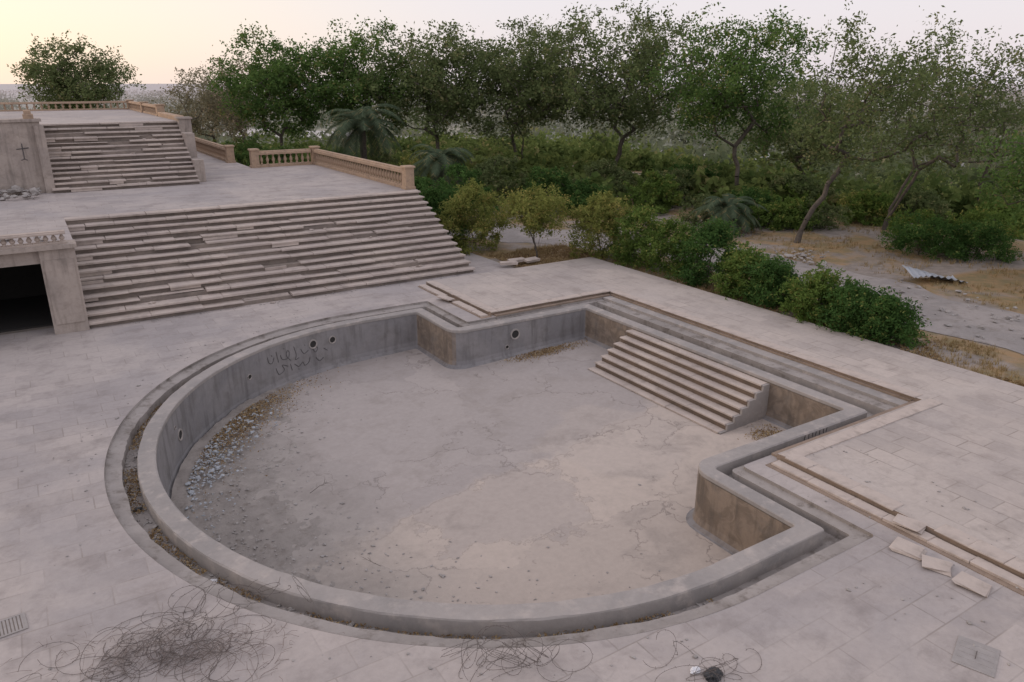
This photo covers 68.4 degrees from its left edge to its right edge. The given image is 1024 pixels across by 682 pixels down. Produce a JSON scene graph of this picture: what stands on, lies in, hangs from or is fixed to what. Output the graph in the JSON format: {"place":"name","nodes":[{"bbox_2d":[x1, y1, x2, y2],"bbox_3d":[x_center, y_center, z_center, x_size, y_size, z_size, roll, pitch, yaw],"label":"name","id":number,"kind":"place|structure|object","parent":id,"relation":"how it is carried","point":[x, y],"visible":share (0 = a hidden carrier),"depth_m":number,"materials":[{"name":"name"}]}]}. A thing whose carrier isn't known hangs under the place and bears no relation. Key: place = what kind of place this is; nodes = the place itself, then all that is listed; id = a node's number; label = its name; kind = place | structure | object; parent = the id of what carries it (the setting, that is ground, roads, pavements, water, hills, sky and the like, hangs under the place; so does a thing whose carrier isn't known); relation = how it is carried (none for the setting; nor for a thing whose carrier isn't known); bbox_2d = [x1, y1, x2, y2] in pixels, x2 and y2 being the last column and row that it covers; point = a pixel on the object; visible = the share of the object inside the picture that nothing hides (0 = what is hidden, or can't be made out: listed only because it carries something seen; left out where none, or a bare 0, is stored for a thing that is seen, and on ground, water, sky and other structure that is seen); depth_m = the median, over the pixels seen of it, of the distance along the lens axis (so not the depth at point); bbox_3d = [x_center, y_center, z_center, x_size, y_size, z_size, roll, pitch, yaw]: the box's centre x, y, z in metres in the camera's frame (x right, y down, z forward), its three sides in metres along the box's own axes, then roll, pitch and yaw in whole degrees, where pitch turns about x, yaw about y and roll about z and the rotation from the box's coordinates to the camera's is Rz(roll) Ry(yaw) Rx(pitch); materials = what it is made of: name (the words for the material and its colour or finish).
{"place":"outdoors","nodes":[
{"label":"outdoors","id":0,"kind":"place"},
{"bbox_2d":[0,109,175,123],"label":"terrace pavement","id":1,"kind":"structure","parent":0,"point":[82,116],"depth_m":40.97,"materials":[{"name":"concrete"}]},
{"bbox_2d":[0,99,164,115],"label":"balustrade","id":2,"kind":"object","parent":1,"relation":"on","point":[148,108],"visible":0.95,"depth_m":48.89,"materials":[{"name":"stone"}]},
{"bbox_2d":[0,151,416,245],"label":"terrace pavement","id":3,"kind":"structure","parent":0,"point":[225,183],"depth_m":31.05,"materials":[{"name":"concrete"}]},
{"bbox_2d":[0,118,54,195],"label":"retaining wall","id":4,"kind":"structure","parent":3,"relation":"on","point":[25,163],"depth_m":30.72,"materials":[{"name":"concrete"}]},
{"bbox_2d":[0,185,56,241],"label":"rubble","id":5,"kind":"object","parent":3,"relation":"on","point":[25,195],"visible":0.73,"depth_m":29.93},
{"bbox_2d":[40,121,199,192],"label":"staircase","id":6,"kind":"structure","parent":3,"relation":"on","point":[106,156],"depth_m":33.83,"materials":[{"name":"stone"}]},
{"bbox_2d":[174,116,205,181],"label":"retaining wall","id":7,"kind":"structure","parent":3,"relation":"on","point":[185,128],"depth_m":35.51,"materials":[{"name":"concrete"}]},
{"bbox_2d":[195,137,235,162],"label":"balustrade","id":8,"kind":"object","parent":3,"relation":"on","point":[225,153],"visible":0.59,"depth_m":45.55,"materials":[{"name":"stone"}]},
{"bbox_2d":[247,146,415,189],"bbox_3d":[-9.186,-8.457,36.554,3.850,0.990,12.800,-12,22,-30],"label":"balustrade","id":9,"kind":"object","parent":3,"relation":"on","point":[328,159],"visible":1,"depth_m":38.38,"materials":[{"name":"stone"}]},
{"bbox_2d":[0,251,1023,681],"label":"pavement","id":10,"kind":"structure","parent":0,"point":[64,397],"depth_m":10.71,"materials":[{"name":"concrete"}]},
{"bbox_2d":[0,612,28,637],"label":"drain grate","id":11,"kind":"object","parent":10,"relation":"on","point":[13,624],"visible":1,"depth_m":10.25,"materials":[{"name":"metal"}]},
{"bbox_2d":[0,239,89,334],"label":"retaining wall","id":12,"kind":"structure","parent":10,"relation":"on","point":[40,286],"depth_m":22.11,"materials":[{"name":"concrete"}]},
{"bbox_2d":[0,230,66,249],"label":"balustrade","id":13,"kind":"object","parent":12,"relation":"on","point":[20,241],"visible":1,"depth_m":21.13,"materials":[{"name":"stone"}]},
{"bbox_2d":[0,604,343,681],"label":"razor wire","id":14,"kind":"object","parent":10,"relation":"on","point":[173,653],"visible":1,"depth_m":9.72,"materials":[{"name":"metal"}]},
{"bbox_2d":[168,572,312,621],"bbox_3d":[-3.830,3.590,10.589,2.057,0.338,0.851,0,19,0],"label":"razor wire","id":15,"kind":"object","parent":10,"relation":"on","point":[232,596],"visible":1,"depth_m":10.68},
{"bbox_2d":[64,190,474,327],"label":"staircase","id":16,"kind":"structure","parent":10,"relation":"on","point":[138,266],"depth_m":26.77,"materials":[{"name":"stone"}]},
{"bbox_2d":[104,294,912,647],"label":"swimming pool","id":17,"kind":"structure","parent":10,"relation":"in","point":[440,430],"depth_m":16.61,"materials":[{"name":"concrete"}]},
{"bbox_2d":[171,382,334,586],"bbox_3d":[-4.709,3.205,16.344,4.966,0.263,12.393,-8,21,-23],"label":"silt","id":18,"kind":"object","parent":17,"relation":"on","point":[270,522],"visible":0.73,"depth_m":15.82,"materials":[{"name":"soil"}]},
{"bbox_2d":[185,383,300,532],"bbox_3d":[-6.553,2.608,17.874,1.650,0.160,8.064,-2,19,-5],"label":"rubble","id":19,"kind":"object","parent":18,"relation":"on","point":[190,491],"visible":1,"depth_m":17.49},
{"bbox_2d":[123,415,706,638],"bbox_3d":[-4.091,2.359,15.515,7.072,0.114,15.802,-12,22,-30],"label":"rubble","id":20,"kind":"object","parent":17,"relation":"on","point":[351,624],"visible":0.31,"depth_m":12.50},
{"bbox_2d":[194,357,659,602],"bbox_3d":[-2.661,2.971,16.836,8.569,0.317,13.742,-12,22,-30],"label":"rubble","id":21,"kind":"object","parent":17,"relation":"on","point":[342,567],"visible":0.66,"depth_m":14.92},
{"bbox_2d":[123,337,781,638],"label":"leaf litter","id":22,"kind":"object","parent":17,"relation":"in","point":[536,353],"visible":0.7,"depth_m":18.04,"materials":[{"name":"plant"}]},
{"bbox_2d":[440,624,593,681],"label":"razor wire","id":23,"kind":"object","parent":10,"relation":"on","point":[509,647],"visible":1,"depth_m":9.50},
{"bbox_2d":[21,275,1017,677],"bbox_3d":[-2.425,1.753,16.191,15.007,0.170,22.239,-12,22,-30],"label":"rubble","id":24,"kind":"object","parent":10,"relation":"on","point":[481,673],"visible":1,"depth_m":11.86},
{"bbox_2d":[644,629,761,681],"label":"razor wire","id":25,"kind":"object","parent":10,"relation":"on","point":[694,675],"visible":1,"depth_m":9.38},
{"bbox_2d":[417,286,1023,595],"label":"bedding mortar","id":26,"kind":"object","parent":10,"relation":"on","point":[955,559],"visible":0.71,"depth_m":13.99,"materials":[{"name":"concrete"}]},
{"bbox_2d":[771,460,813,481],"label":"edging slab","id":27,"kind":"structure","parent":26,"relation":"on","point":[791,470],"depth_m":14.24,"materials":[{"name":"stone"}]},
{"bbox_2d":[807,478,855,502],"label":"edging slab","id":28,"kind":"structure","parent":26,"relation":"on","point":[833,491],"depth_m":13.57,"materials":[{"name":"stone"}]},
{"bbox_2d":[848,498,888,519],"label":"edging slab","id":29,"kind":"structure","parent":26,"relation":"on","point":[868,508],"depth_m":12.97,"materials":[{"name":"stone"}]},
{"bbox_2d":[882,514,935,542],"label":"edging slab","id":30,"kind":"structure","parent":26,"relation":"on","point":[924,536],"depth_m":12.30,"materials":[{"name":"stone"}]},
{"bbox_2d":[892,514,927,533],"bbox_3d":[6.566,3.008,12.443,0.373,0.059,0.496,-16,24,-38],"label":"stone slab","id":31,"kind":"object","parent":30,"relation":"on","point":[917,526],"depth_m":12.40,"materials":[{"name":"stone"}]},
{"bbox_2d":[927,537,975,562],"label":"edging slab","id":32,"kind":"structure","parent":26,"relation":"on","point":[951,549],"depth_m":11.84,"materials":[{"name":"stone"}]},
{"bbox_2d":[970,556,1023,590],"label":"edging slab","id":33,"kind":"structure","parent":26,"relation":"on","point":[997,571],"depth_m":11.28,"materials":[{"name":"stone"}]},
{"bbox_2d":[889,537,926,560],"bbox_3d":[6.256,3.275,11.883,0.480,0.058,0.420,17,25,40],"label":"stone slab","id":34,"kind":"object","parent":10,"relation":"on","point":[900,545],"depth_m":11.85,"materials":[{"name":"stone"}]},
{"bbox_2d":[921,554,952,576],"bbox_3d":[6.467,3.414,11.479,0.430,0.052,0.371,10,21,27],"label":"stone slab","id":35,"kind":"object","parent":10,"relation":"on","point":[941,566],"depth_m":11.45,"materials":[{"name":"stone"}]},
{"bbox_2d":[952,571,991,597],"bbox_3d":[6.748,3.562,11.049,0.428,0.059,0.484,-17,25,-41],"label":"stone slab","id":36,"kind":"object","parent":10,"relation":"on","point":[971,583],"depth_m":11.02,"materials":[{"name":"stone"}]},
{"bbox_2d":[951,635,1000,677],"bbox_3d":[5.975,4.041,9.703,0.480,0.035,0.600,14,24,35],"label":"hatch cover","id":37,"kind":"object","parent":10,"relation":"on","point":[982,658],"visible":1,"depth_m":9.69,"materials":[{"name":"concrete"}]},
{"bbox_2d":[0,83,1023,385],"bbox_3d":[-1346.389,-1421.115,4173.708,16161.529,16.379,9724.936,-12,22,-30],"label":"ground","id":38,"kind":"structure","parent":0,"point":[850,259],"depth_m":31.62,"materials":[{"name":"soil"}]},
{"bbox_2d":[7,30,145,108],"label":"tree","id":39,"kind":"object","parent":38,"relation":"on","point":[63,86],"visible":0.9,"depth_m":57.42,"materials":[{"name":"green plant"}]},
{"bbox_2d":[154,64,265,142],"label":"tree","id":40,"kind":"object","parent":38,"relation":"on","point":[196,124],"visible":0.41,"depth_m":71.22,"materials":[{"name":"green plant"}]},
{"bbox_2d":[183,54,272,144],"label":"tree","id":41,"kind":"object","parent":38,"relation":"on","point":[234,119],"visible":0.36,"depth_m":67.58,"materials":[{"name":"green plant"}]},
{"bbox_2d":[224,133,262,166],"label":"shrub","id":42,"kind":"object","parent":38,"relation":"on","point":[243,147],"visible":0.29,"depth_m":53.52,"materials":[{"name":"green plant"}]},
{"bbox_2d":[205,18,340,158],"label":"tree","id":43,"kind":"object","parent":38,"relation":"on","point":[280,77],"visible":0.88,"depth_m":53.95,"materials":[{"name":"green plant"}]},
{"bbox_2d":[259,143,304,163],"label":"shrub","id":44,"kind":"object","parent":38,"relation":"on","point":[275,156],"visible":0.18,"depth_m":50.23,"materials":[{"name":"green plant"}]},
{"bbox_2d":[287,10,428,151],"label":"tree","id":45,"kind":"object","parent":38,"relation":"on","point":[328,88],"visible":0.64,"depth_m":53.28,"materials":[{"name":"green plant"}]},
{"bbox_2d":[314,103,405,172],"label":"palm tree","id":46,"kind":"object","parent":38,"relation":"on","point":[365,120],"visible":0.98,"depth_m":45.61,"materials":[{"name":"green plant"}]},
{"bbox_2d":[340,19,515,149],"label":"tree","id":47,"kind":"object","parent":38,"relation":"on","point":[433,74],"visible":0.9,"depth_m":52.09,"materials":[{"name":"green plant"}]},
{"bbox_2d":[408,144,473,187],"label":"palm tree","id":48,"kind":"object","parent":38,"relation":"on","point":[435,162],"visible":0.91,"depth_m":41.38,"materials":[{"name":"green plant"}]},
{"bbox_2d":[417,183,478,240],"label":"shrub","id":49,"kind":"object","parent":38,"relation":"on","point":[433,194],"visible":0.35,"depth_m":33.72,"materials":[{"name":"green plant"}]},
{"bbox_2d":[438,162,500,217],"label":"shrub","id":50,"kind":"object","parent":38,"relation":"on","point":[464,174],"visible":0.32,"depth_m":40.08,"materials":[{"name":"green plant"}]},
{"bbox_2d":[435,177,514,254],"bbox_3d":[-1.788,-5.477,33.014,3.738,3.253,3.872,-12,22,-30],"label":"shrub","id":51,"kind":"object","parent":38,"relation":"on","point":[462,199],"visible":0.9,"depth_m":32.62,"materials":[{"name":"green plant"}]},
{"bbox_2d":[466,153,528,201],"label":"shrub","id":52,"kind":"object","parent":38,"relation":"on","point":[487,168],"visible":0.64,"depth_m":45.78,"materials":[{"name":"green plant"}]},
{"bbox_2d":[0,88,1023,200],"bbox_3d":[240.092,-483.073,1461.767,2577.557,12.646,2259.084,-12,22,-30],"label":"distant woodland","id":53,"kind":"object","parent":38,"relation":"on","point":[724,152],"visible":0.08,"depth_m":268.37,"materials":[{"name":"plant"}]},
{"bbox_2d":[429,15,614,159],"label":"tree","id":54,"kind":"object","parent":38,"relation":"on","point":[533,108],"visible":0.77,"depth_m":51.78,"materials":[{"name":"green plant"}]},
{"bbox_2d":[495,179,578,256],"bbox_3d":[1.027,-4.905,31.227,3.190,3.336,3.217,-7,20,-19],"label":"shrub","id":55,"kind":"object","parent":38,"relation":"on","point":[534,213],"visible":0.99,"depth_m":30.78,"materials":[{"name":"green plant"}]},
{"bbox_2d":[516,165,575,208],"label":"shrub","id":56,"kind":"object","parent":38,"relation":"on","point":[554,176],"visible":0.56,"depth_m":42.81,"materials":[{"name":"green plant"}]},
{"bbox_2d":[559,176,610,215],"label":"shrub","id":57,"kind":"object","parent":38,"relation":"on","point":[582,191],"visible":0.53,"depth_m":41.29,"materials":[{"name":"green plant"}]},
{"bbox_2d":[559,190,636,259],"bbox_3d":[3.705,-4.779,31.390,3.876,2.987,2.954,-29,35,-55],"label":"shrub","id":58,"kind":"object","parent":38,"relation":"on","point":[599,209],"visible":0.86,"depth_m":31.06,"materials":[{"name":"green plant"}]},
{"bbox_2d":[570,158,636,196],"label":"shrub","id":59,"kind":"object","parent":38,"relation":"on","point":[602,167],"visible":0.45,"depth_m":45.73,"materials":[{"name":"green plant"}]},
{"bbox_2d":[489,0,720,165],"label":"tree","id":60,"kind":"object","parent":38,"relation":"on","point":[606,92],"visible":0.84,"depth_m":49.10,"materials":[{"name":"green plant"}]},
{"bbox_2d":[211,116,1023,240],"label":"undergrowth","id":61,"kind":"object","parent":38,"relation":"on","point":[560,152],"visible":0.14,"depth_m":55.90,"materials":[{"name":"plant"}]},
{"bbox_2d":[605,199,670,268],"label":"shrub","id":62,"kind":"object","parent":38,"relation":"on","point":[643,215],"visible":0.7,"depth_m":29.94,"materials":[{"name":"green plant"}]},
{"bbox_2d":[620,169,683,213],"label":"shrub","id":63,"kind":"object","parent":38,"relation":"on","point":[658,185],"visible":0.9,"depth_m":41.99,"materials":[{"name":"green plant"}]},
{"bbox_2d":[630,214,706,278],"bbox_3d":[6.072,-3.586,28.840,2.707,2.387,3.344,-12,22,-30],"label":"shrub","id":64,"kind":"object","parent":38,"relation":"on","point":[653,248],"visible":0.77,"depth_m":28.63,"materials":[{"name":"green plant"}]},
{"bbox_2d":[635,168,703,207],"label":"shrub","id":65,"kind":"object","parent":38,"relation":"on","point":[680,174],"visible":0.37,"depth_m":44.81,"materials":[{"name":"green plant"}]},
{"bbox_2d":[656,158,722,200],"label":"shrub","id":66,"kind":"object","parent":38,"relation":"on","point":[694,168],"visible":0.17,"depth_m":46.83,"materials":[{"name":"green plant"}]},
{"bbox_2d":[663,213,743,287],"bbox_3d":[7.065,-3.258,27.488,3.135,2.653,3.515,-12,22,-30],"label":"shrub","id":67,"kind":"object","parent":38,"relation":"on","point":[718,234],"visible":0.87,"depth_m":26.99,"materials":[{"name":"green plant"}]},
{"bbox_2d":[677,191,730,225],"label":"shrub","id":68,"kind":"object","parent":38,"relation":"on","point":[694,219],"visible":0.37,"depth_m":39.12,"materials":[{"name":"green plant"}]},
{"bbox_2d":[689,193,767,236],"bbox_3d":[10.473,-5.969,37.167,3.420,2.417,3.445,-12,22,-30],"label":"palm tree","id":69,"kind":"object","parent":38,"relation":"on","point":[725,204],"visible":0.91,"depth_m":36.26,"materials":[{"name":"green plant"}]},
{"bbox_2d":[625,2,842,185],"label":"tree","id":70,"kind":"object","parent":38,"relation":"on","point":[727,99],"visible":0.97,"depth_m":42.97,"materials":[{"name":"green plant"}]},
{"bbox_2d":[707,241,785,303],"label":"shrub","id":71,"kind":"object","parent":38,"relation":"on","point":[735,277],"visible":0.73,"depth_m":25.64,"materials":[{"name":"green plant"}]},
{"bbox_2d":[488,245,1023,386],"bbox_3d":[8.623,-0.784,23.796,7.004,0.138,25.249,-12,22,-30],"label":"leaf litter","id":72,"kind":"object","parent":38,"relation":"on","point":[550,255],"visible":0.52,"depth_m":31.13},
{"bbox_2d":[731,185,780,226],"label":"shrub","id":73,"kind":"object","parent":38,"relation":"on","point":[755,195],"visible":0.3,"depth_m":39.35,"materials":[{"name":"green plant"}]},
{"bbox_2d":[729,253,806,310],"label":"shrub","id":74,"kind":"object","parent":38,"relation":"on","point":[771,275],"visible":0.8,"depth_m":24.43,"materials":[{"name":"green plant"}]},
{"bbox_2d":[741,199,797,230],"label":"shrub","id":75,"kind":"object","parent":38,"relation":"on","point":[762,212],"visible":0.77,"depth_m":37.77,"materials":[{"name":"green plant"}]},
{"bbox_2d":[757,191,823,230],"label":"shrub","id":76,"kind":"object","parent":38,"relation":"on","point":[789,205],"visible":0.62,"depth_m":37.73,"materials":[{"name":"green plant"}]},
{"bbox_2d":[761,171,841,202],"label":"shrub","id":77,"kind":"object","parent":38,"relation":"on","point":[784,179],"visible":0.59,"depth_m":42.81,"materials":[{"name":"green plant"}]},
{"bbox_2d":[728,73,883,175],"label":"tree","id":78,"kind":"object","parent":38,"relation":"on","point":[793,157],"visible":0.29,"depth_m":52.12,"materials":[{"name":"green plant"}]},
{"bbox_2d":[774,259,854,324],"bbox_3d":[9.459,-1.463,23.261,2.508,2.007,2.528,-12,22,-30],"label":"shrub","id":79,"kind":"object","parent":38,"relation":"on","point":[816,284],"visible":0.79,"depth_m":22.96,"materials":[{"name":"green plant"}]},
{"bbox_2d":[791,196,853,231],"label":"shrub","id":80,"kind":"object","parent":38,"relation":"on","point":[831,211],"visible":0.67,"depth_m":37.60,"materials":[{"name":"green plant"}]},
{"bbox_2d":[805,276,891,337],"bbox_3d":[10.068,-0.969,22.122,2.502,1.813,2.412,-12,22,-30],"label":"shrub","id":81,"kind":"object","parent":38,"relation":"on","point":[851,299],"visible":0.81,"depth_m":21.83,"materials":[{"name":"green plant"}]},
{"bbox_2d":[737,0,986,242],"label":"tree","id":82,"kind":"object","parent":38,"relation":"on","point":[859,108],"visible":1,"depth_m":31.90,"materials":[{"name":"green plant"}]},
{"bbox_2d":[836,188,899,226],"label":"shrub","id":83,"kind":"object","parent":38,"relation":"on","point":[870,200],"visible":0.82,"depth_m":39.06,"materials":[{"name":"green plant"}]},
{"bbox_2d":[833,188,906,226],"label":"shrub","id":84,"kind":"object","parent":38,"relation":"on","point":[842,201],"visible":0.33,"depth_m":39.79,"materials":[{"name":"green plant"}]},
{"bbox_2d":[844,288,931,349],"bbox_3d":[10.715,-0.636,21.356,2.076,1.681,2.297,-12,22,-30],"label":"shrub","id":85,"kind":"object","parent":38,"relation":"on","point":[895,319],"visible":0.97,"depth_m":21.01,"materials":[{"name":"green plant"}]},
{"bbox_2d":[885,204,952,240],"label":"shrub","id":86,"kind":"object","parent":38,"relation":"on","point":[927,213],"visible":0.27,"depth_m":34.95,"materials":[{"name":"green plant"}]},
{"bbox_2d":[886,183,953,222],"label":"shrub","id":87,"kind":"object","parent":38,"relation":"on","point":[918,200],"visible":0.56,"depth_m":40.34,"materials":[{"name":"green plant"}]},
{"bbox_2d":[878,210,973,261],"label":"shrub","id":88,"kind":"object","parent":38,"relation":"on","point":[910,237],"visible":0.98,"depth_m":31.72,"materials":[{"name":"green plant"}]},
{"bbox_2d":[832,20,1023,229],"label":"tree","id":89,"kind":"object","parent":38,"relation":"on","point":[985,112],"visible":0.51,"depth_m":35.06,"materials":[{"name":"green plant"}]},
{"bbox_2d":[920,51,1023,200],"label":"tree","id":90,"kind":"object","parent":38,"relation":"on","point":[988,161],"visible":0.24,"depth_m":42.19,"materials":[{"name":"green plant"}]},
{"bbox_2d":[937,215,1023,265],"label":"shrub","id":91,"kind":"object","parent":38,"relation":"on","point":[989,240],"visible":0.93,"depth_m":31.09,"materials":[{"name":"green plant"}]},
{"bbox_2d":[947,207,1023,245],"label":"shrub","id":92,"kind":"object","parent":38,"relation":"on","point":[981,214],"visible":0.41,"depth_m":34.17,"materials":[{"name":"green plant"}]},
{"bbox_2d":[963,200,1023,236],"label":"shrub","id":93,"kind":"object","parent":38,"relation":"on","point":[997,208],"visible":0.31,"depth_m":37.52,"materials":[{"name":"green plant"}]},
{"bbox_2d":[965,120,1023,234],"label":"tree","id":94,"kind":"object","parent":38,"relation":"on","point":[1016,183],"visible":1,"depth_m":27.77,"materials":[{"name":"green plant"}]},
{"bbox_2d":[0,0,1023,83],"label":"sky","id":95,"kind":"structure","parent":0,"point":[156,37],"materials":[{"name":"white"}]},
{"bbox_2d":[426,257,1023,578],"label":"raised pavement","id":96,"kind":"structure","parent":0,"point":[961,445],"depth_m":16.47,"materials":[{"name":"concrete"}]},
{"bbox_2d":[780,442,824,459],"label":"edging slab","id":97,"kind":"structure","parent":96,"relation":"on","point":[806,450],"depth_m":14.78,"materials":[{"name":"stone"}]},
{"bbox_2d":[808,464,860,489],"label":"edging slab","id":98,"kind":"structure","parent":96,"relation":"on","point":[835,477],"depth_m":13.85,"materials":[{"name":"stone"}]},
{"bbox_2d":[813,429,862,447],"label":"edging slab","id":99,"kind":"structure","parent":96,"relation":"on","point":[835,439],"depth_m":15.32,"materials":[{"name":"stone"}]},
{"bbox_2d":[850,484,903,510],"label":"edging slab","id":100,"kind":"structure","parent":96,"relation":"on","point":[883,500],"depth_m":13.15,"materials":[{"name":"stone"}]},
{"bbox_2d":[874,406,920,424],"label":"edging slab","id":101,"kind":"structure","parent":96,"relation":"on","point":[897,415],"depth_m":16.38,"materials":[{"name":"stone"}]},
{"bbox_2d":[934,524,978,546],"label":"edging slab","id":102,"kind":"structure","parent":96,"relation":"on","point":[953,533],"depth_m":12.06,"materials":[{"name":"stone"}]},
{"bbox_2d":[968,540,1015,563],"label":"edging slab","id":103,"kind":"structure","parent":96,"relation":"on","point":[999,555],"depth_m":11.64,"materials":[{"name":"stone"}]},
{"bbox_2d":[448,226,1023,354],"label":"path","id":104,"kind":"structure","parent":0,"point":[1000,334],"depth_m":24.57,"materials":[{"name":"gravel"}]},
{"bbox_2d":[715,244,1023,337],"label":"rubble","id":105,"kind":"object","parent":104,"relation":"on","point":[802,254],"visible":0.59,"depth_m":26.44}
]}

